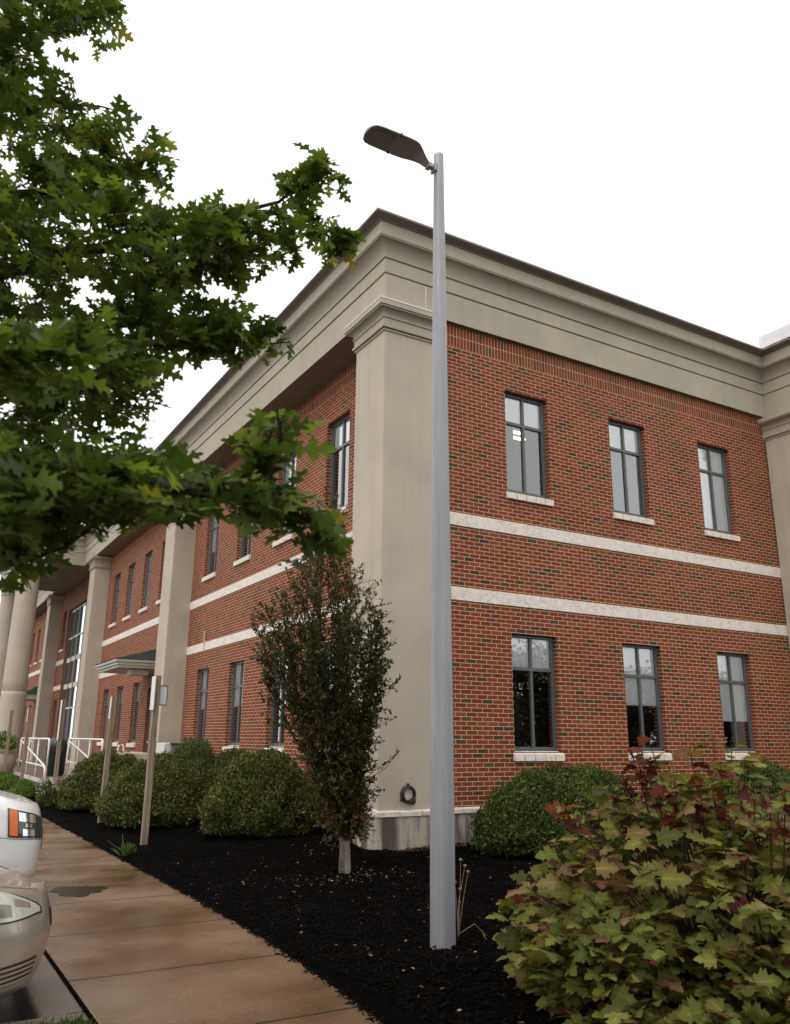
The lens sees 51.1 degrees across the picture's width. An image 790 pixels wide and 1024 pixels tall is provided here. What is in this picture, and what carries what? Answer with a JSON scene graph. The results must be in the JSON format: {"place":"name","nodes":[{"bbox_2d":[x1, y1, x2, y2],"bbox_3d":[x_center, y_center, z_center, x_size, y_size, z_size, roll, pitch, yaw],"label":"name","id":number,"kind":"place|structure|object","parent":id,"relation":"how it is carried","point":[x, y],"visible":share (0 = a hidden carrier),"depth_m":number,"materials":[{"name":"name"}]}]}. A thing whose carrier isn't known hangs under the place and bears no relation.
{"place":"outdoors","nodes":[
{"label":"outdoors","id":0,"kind":"place"},
{"bbox_2d":[8,1011,95,1023],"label":"grass","id":1,"kind":"structure","parent":0,"point":[79,1020],"depth_m":4.84,"materials":[{"name":"green plant"}]},
{"bbox_2d":[8,760,99,798],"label":"terrace","id":2,"kind":"structure","parent":0,"point":[31,770],"depth_m":26.62,"materials":[{"name":"beige concrete"}]},
{"bbox_2d":[0,770,16,790],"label":"round shrub","id":3,"kind":"object","parent":2,"relation":"on","point":[7,779],"visible":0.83,"depth_m":25.63,"materials":[{"name":"green plant"}]},
{"bbox_2d":[11,771,40,781],"bbox_3d":[-11.919,8.348,26.293,0.060,0.095,8.400,9,-18,-29],"label":"terrace edging","id":4,"kind":"object","parent":2,"relation":"on","point":[32,778],"visible":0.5,"depth_m":24.49,"materials":[{"name":"white concrete"}]},
{"bbox_2d":[17,737,50,783],"bbox_3d":[-11.003,7.524,25.003,0.140,1.356,6.395,9,-18,-29],"label":"handrail","id":5,"kind":"object","parent":2,"relation":"on","point":[39,760],"visible":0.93,"depth_m":24.33,"materials":[{"name":"white metal"}]},
{"bbox_2d":[45,737,67,775],"bbox_3d":[-10.371,7.471,25.304,0.620,1.130,0.628,9,-18,-29],"label":"litter bin","id":6,"kind":"object","parent":2,"relation":"on","point":[52,755],"visible":0.72,"depth_m":25.10,"materials":[{"name":"green plastic"}]},
{"bbox_2d":[65,738,103,772],"bbox_3d":[-9.301,7.420,24.565,0.140,1.356,5.695,9,-18,-29],"label":"handrail","id":7,"kind":"object","parent":2,"relation":"on","point":[78,749],"visible":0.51,"depth_m":25.45,"materials":[{"name":"white metal"}]},
{"bbox_2d":[43,950,97,1023],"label":"joint bed","id":8,"kind":"object","parent":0,"point":[71,990],"visible":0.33,"depth_m":5.63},
{"bbox_2d":[0,789,215,1023],"bbox_3d":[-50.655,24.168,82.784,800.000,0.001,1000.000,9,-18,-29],"label":"parking lot","id":9,"kind":"structure","parent":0,"point":[10,1010],"depth_m":5.64,"materials":[{"name":"grey asphalt"}]},
{"bbox_2d":[1,710,13,790],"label":"wooden post","id":10,"kind":"object","parent":9,"relation":"on","point":[8,740],"visible":0.62,"depth_m":27.00,"materials":[{"name":"brown wood"}]},
{"bbox_2d":[0,790,42,876],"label":"white truck","id":11,"kind":"object","parent":9,"relation":"on","point":[21,832],"visible":0.98,"depth_m":8.13,"materials":[{"name":"paint"}]},
{"bbox_2d":[0,865,51,998],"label":"champagne sedan","id":12,"kind":"object","parent":9,"relation":"on","point":[25,917],"visible":1,"depth_m":5.25,"materials":[{"name":"paint"}]},
{"bbox_2d":[20,708,31,779],"bbox_3d":[-10.910,7.075,24.367,0.110,2.550,0.100,9,-18,-29],"label":"wooden post","id":13,"kind":"object","parent":9,"relation":"on","point":[29,714],"visible":0.81,"depth_m":24.40,"materials":[{"name":"brown wood"}]},
{"bbox_2d":[3,954,88,1023],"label":"kerb","id":14,"kind":"structure","parent":9,"relation":"on","point":[45,991],"depth_m":5.45,"materials":[{"name":"concrete"}]},
{"bbox_2d":[0,207,789,850],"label":"brick office building","id":15,"kind":"structure","parent":9,"relation":"on","point":[620,517],"depth_m":15.61,"materials":[{"name":"brick"}]},
{"bbox_2d":[52,700,56,737],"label":"window","id":16,"kind":"structure","parent":15,"relation":"in","point":[56,700],"depth_m":39.94,"materials":[{"name":"glass"}]},
{"bbox_2d":[58,612,66,652],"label":"window","id":17,"kind":"structure","parent":15,"relation":"in","point":[61,650],"depth_m":41.01,"materials":[{"name":"glass"}]},
{"bbox_2d":[97,689,108,745],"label":"window","id":18,"kind":"structure","parent":15,"relation":"in","point":[107,691],"depth_m":30.44,"materials":[{"name":"glass"}]},
{"bbox_2d":[108,575,120,627],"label":"window","id":19,"kind":"structure","parent":15,"relation":"in","point":[113,624],"depth_m":31.56,"materials":[{"name":"glass"}]},
{"bbox_2d":[112,686,123,746],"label":"window","id":20,"kind":"structure","parent":15,"relation":"in","point":[122,687],"depth_m":28.54,"materials":[{"name":"glass"}]},
{"bbox_2d":[122,565,134,621],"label":"window","id":21,"kind":"structure","parent":15,"relation":"in","point":[128,616],"depth_m":29.67,"materials":[{"name":"glass"}]},
{"bbox_2d":[126,682,140,746],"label":"window","id":22,"kind":"structure","parent":15,"relation":"in","point":[133,742],"depth_m":26.58,"materials":[{"name":"glass"}]},
{"bbox_2d":[138,553,151,613],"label":"window","id":23,"kind":"structure","parent":15,"relation":"in","point":[149,563],"depth_m":27.72,"materials":[{"name":"glass"}]},
{"bbox_2d":[146,710,150,752],"bbox_3d":[-7.075,6.490,24.394,0.060,2.600,1.500,9,-18,-29],"label":"side door","id":24,"kind":"structure","parent":15,"relation":"in","point":[149,710],"depth_m":24.93,"materials":[{"name":"paint"}]},
{"bbox_2d":[196,668,208,741],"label":"window","id":25,"kind":"structure","parent":15,"relation":"in","point":[201,722],"depth_m":20.93,"materials":[{"name":"glass"}]},
{"bbox_2d":[202,515,218,582],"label":"window","id":26,"kind":"structure","parent":15,"relation":"in","point":[214,527],"depth_m":22.00,"materials":[{"name":"glass"}]},
{"bbox_2d":[222,661,243,751],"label":"window","id":27,"kind":"structure","parent":15,"relation":"in","point":[238,669],"depth_m":18.89,"materials":[{"name":"glass"}]},
{"bbox_2d":[233,509,252,566],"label":"window","id":28,"kind":"structure","parent":15,"relation":"in","point":[243,558],"depth_m":19.74,"materials":[{"name":"paint"}]},
{"bbox_2d":[265,653,287,752],"bbox_3d":[-2.330,3.828,16.600,0.220,2.005,1.020,9,-18,-29],"label":"window","id":29,"kind":"structure","parent":15,"relation":"in","point":[272,744],"depth_m":16.71,"materials":[{"name":"paint"}]},
{"bbox_2d":[272,453,296,547],"bbox_3d":[-2.290,-0.299,17.736,0.220,2.005,1.020,9,-18,-29],"label":"window","id":30,"kind":"structure","parent":15,"relation":"in","point":[283,539],"depth_m":17.92,"materials":[{"name":"paint"}]},
{"bbox_2d":[325,642,341,687],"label":"window","id":31,"kind":"structure","parent":15,"relation":"in","point":[330,642],"depth_m":15.15,"materials":[{"name":"paint"}]},
{"bbox_2d":[330,414,349,513],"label":"window","id":32,"kind":"structure","parent":15,"relation":"in","point":[340,430],"depth_m":15.94,"materials":[{"name":"glass"}]},
{"bbox_2d":[505,393,553,506],"bbox_3d":[2.313,-1.111,14.623,1.020,2.005,0.220,9,-18,-29],"label":"window","id":33,"kind":"structure","parent":15,"relation":"in","point":[522,413],"depth_m":14.80,"materials":[{"name":"glass"}]},
{"bbox_2d":[511,634,564,760],"bbox_3d":[2.273,3.015,13.487,1.020,2.005,0.220,9,-18,-29],"label":"window","id":34,"kind":"structure","parent":15,"relation":"in","point":[531,654],"depth_m":13.65,"materials":[{"name":"glass"}]},
{"bbox_2d":[608,420,654,525],"bbox_3d":[4.452,-0.758,15.833,1.020,2.005,0.227,9,-18,-29],"label":"window","id":35,"kind":"structure","parent":15,"relation":"in","point":[629,498],"depth_m":15.96,"materials":[{"name":"glass"}]},
{"bbox_2d":[623,644,671,760],"bbox_3d":[4.414,3.368,14.694,1.020,2.005,0.220,9,-18,-29],"label":"window","id":36,"kind":"structure","parent":15,"relation":"in","point":[642,688],"depth_m":14.88,"materials":[{"name":"glass"}]},
{"bbox_2d":[697,444,740,541],"bbox_3d":[6.594,-0.406,17.036,1.020,2.005,0.220,9,-18,-29],"label":"window","id":37,"kind":"structure","parent":15,"relation":"in","point":[712,465],"depth_m":17.16,"materials":[{"name":"glass"}]},
{"bbox_2d":[717,652,754,759],"bbox_3d":[6.554,3.721,15.901,1.020,2.005,0.220,9,-18,-29],"label":"window","id":38,"kind":"structure","parent":15,"relation":"in","point":[734,691],"depth_m":16.08,"materials":[{"name":"glass"}]},
{"bbox_2d":[33,816,381,1023],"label":"sidewalk","id":39,"kind":"structure","parent":0,"point":[129,944],"depth_m":6.42,"materials":[{"name":"concrete"}]},
{"bbox_2d":[0,749,16,771],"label":"urn planter","id":40,"kind":"object","parent":39,"relation":"on","point":[11,761],"visible":0.61,"depth_m":27.47,"materials":[{"name":"stone"}]},
{"bbox_2d":[0,730,20,752],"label":"potted plant","id":41,"kind":"object","parent":40,"relation":"in","point":[3,737],"visible":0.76,"depth_m":27.75,"materials":[{"name":"green plant"}]},
{"bbox_2d":[50,886,106,896],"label":"puddle","id":42,"kind":"object","parent":39,"relation":"on","point":[79,891],"visible":1,"depth_m":9.17,"materials":[{"name":"grey liquid"}]},
{"bbox_2d":[0,0,789,599],"label":"sky","id":43,"kind":"structure","parent":0,"point":[638,151],"materials":[{"name":"white"}]},
{"bbox_2d":[23,796,775,1023],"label":"mulch bed","id":44,"kind":"object","parent":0,"point":[83,822],"visible":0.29,"depth_m":8.19,"materials":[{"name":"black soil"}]},
{"bbox_2d":[8,779,38,797],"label":"round shrub","id":45,"kind":"object","parent":44,"relation":"on","point":[20,787],"visible":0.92,"depth_m":22.50,"materials":[{"name":"green plant"}]},
{"bbox_2d":[35,777,58,806],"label":"white flowers","id":46,"kind":"object","parent":44,"relation":"on","point":[46,799],"visible":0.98,"depth_m":19.79,"materials":[{"name":"green plant"}]},
{"bbox_2d":[53,700,66,798],"bbox_3d":[-8.450,6.046,20.735,0.110,2.620,0.180,9,-18,-29],"label":"wooden post","id":47,"kind":"object","parent":44,"relation":"on","point":[60,732],"visible":0.76,"depth_m":20.78,"materials":[{"name":"brown wood"}]},
{"bbox_2d":[61,764,84,810],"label":"white flowers","id":48,"kind":"object","parent":44,"relation":"on","point":[72,809],"visible":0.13,"depth_m":18.59,"materials":[{"name":"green plant"}]},
{"bbox_2d":[56,748,137,809],"bbox_3d":[-6.575,6.097,19.035,2.236,1.445,2.975,9,-18,-29],"label":"round shrub","id":49,"kind":"object","parent":44,"relation":"on","point":[88,770],"visible":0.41,"depth_m":18.28,"materials":[{"name":"green plant"}]},
{"bbox_2d":[97,696,116,822],"bbox_3d":[-5.696,4.926,16.347,0.110,2.520,0.100,10,-18,-29],"label":"wooden post","id":50,"kind":"object","parent":44,"relation":"on","point":[112,708],"visible":0.79,"depth_m":16.41,"materials":[{"name":"brown wood"}]},
{"bbox_2d":[108,834,136,855],"bbox_3d":[-3.865,4.745,11.767,0.258,0.283,0.506,-12,-19,37],"label":"weed","id":51,"kind":"object","parent":44,"relation":"on","point":[126,849],"visible":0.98,"depth_m":11.77,"materials":[{"name":"green plant"}]},
{"bbox_2d":[99,744,147,790],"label":"stone block","id":52,"kind":"structure","parent":44,"relation":"on","point":[140,755],"depth_m":19.31,"materials":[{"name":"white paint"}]},
{"bbox_2d":[91,750,214,828],"bbox_3d":[-4.404,5.264,15.791,2.535,1.391,2.684,9,-18,-29],"label":"round shrub","id":53,"kind":"object","parent":44,"relation":"on","point":[120,797],"visible":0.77,"depth_m":15.01,"materials":[{"name":"green plant"}]},
{"bbox_2d":[140,675,167,844],"bbox_3d":[-3.836,3.983,13.192,0.244,2.700,0.220,9,-18,-29],"label":"wooden post","id":54,"kind":"object","parent":44,"relation":"on","point":[159,693],"visible":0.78,"depth_m":13.19,"materials":[{"name":"brown wood"}]},
{"bbox_2d":[146,741,208,764],"bbox_3d":[-5.435,6.399,20.133,1.060,1.545,2.180,9,-18,-29],"label":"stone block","id":55,"kind":"object","parent":44,"relation":"on","point":[166,746],"visible":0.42,"depth_m":19.31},
{"bbox_2d":[166,735,216,806],"bbox_3d":[-4.457,5.670,18.059,1.393,1.573,2.091,9,-18,-29],"label":"round shrub","id":56,"kind":"object","parent":44,"relation":"on","point":[191,748],"visible":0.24,"depth_m":17.95,"materials":[{"name":"green plant"}]},
{"bbox_2d":[202,745,264,810],"bbox_3d":[-3.091,5.244,16.043,1.322,1.417,1.869,9,-18,-29],"label":"round shrub","id":57,"kind":"object","parent":44,"relation":"on","point":[229,754],"visible":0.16,"depth_m":15.99,"materials":[{"name":"green plant"}]},
{"bbox_2d":[195,745,324,837],"bbox_3d":[-2.170,4.577,13.674,2.249,1.473,2.257,9,-18,-29],"label":"round shrub","id":58,"kind":"object","parent":44,"relation":"on","point":[240,778],"visible":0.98,"depth_m":12.99,"materials":[{"name":"green plant"}]},
{"bbox_2d":[246,485,400,873],"bbox_3d":[-0.889,2.058,10.404,1.862,4.877,1.937,-7,-17,25],"label":"upright tree","id":59,"kind":"object","parent":44,"relation":"on","point":[338,758],"visible":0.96,"depth_m":10.08,"materials":[{"name":"green plant"}]},
{"bbox_2d":[184,843,532,1023],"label":"leaf litter","id":60,"kind":"object","parent":44,"relation":"on","point":[427,846],"visible":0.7,"depth_m":9.53,"materials":[{"name":"brown plant"}]},
{"bbox_2d":[363,124,455,949],"bbox_3d":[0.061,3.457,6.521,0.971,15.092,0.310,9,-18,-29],"label":"lamp post","id":61,"kind":"object","parent":44,"relation":"on","point":[442,814],"visible":0.97,"depth_m":7.39,"materials":[{"name":"metal"}]},
{"bbox_2d":[455,858,484,936],"bbox_3d":[0.649,3.328,7.123,0.275,0.647,0.149,-4,-16,17],"label":"dry flower stalk","id":62,"kind":"object","parent":44,"relation":"on","point":[460,889],"visible":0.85,"depth_m":7.10,"materials":[{"name":"brown plant"}]},
{"bbox_2d":[468,763,648,857],"bbox_3d":[2.498,4.288,12.004,3.490,1.265,1.765,9,-18,-29],"label":"round shrub","id":63,"kind":"object","parent":44,"relation":"on","point":[498,829],"visible":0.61,"depth_m":11.31,"materials":[{"name":"green plant"}]},
{"bbox_2d":[485,730,789,1023],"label":"autumn bush","id":64,"kind":"object","parent":44,"relation":"on","point":[713,947],"visible":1,"depth_m":4.81,"materials":[{"name":"green plant"}]},
{"bbox_2d":[693,758,789,830],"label":"round shrub","id":65,"kind":"object","parent":44,"relation":"on","point":[776,774],"visible":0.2,"depth_m":13.72,"materials":[{"name":"green plant"}]},
{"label":"island soil","id":66,"kind":"structure","parent":0,"visible":0},
{"bbox_2d":[0,0,365,593],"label":"oak tree","id":67,"kind":"object","parent":66,"relation":"on","point":[51,499],"visible":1,"depth_m":4.05,"materials":[{"name":"green plant"}]}
]}

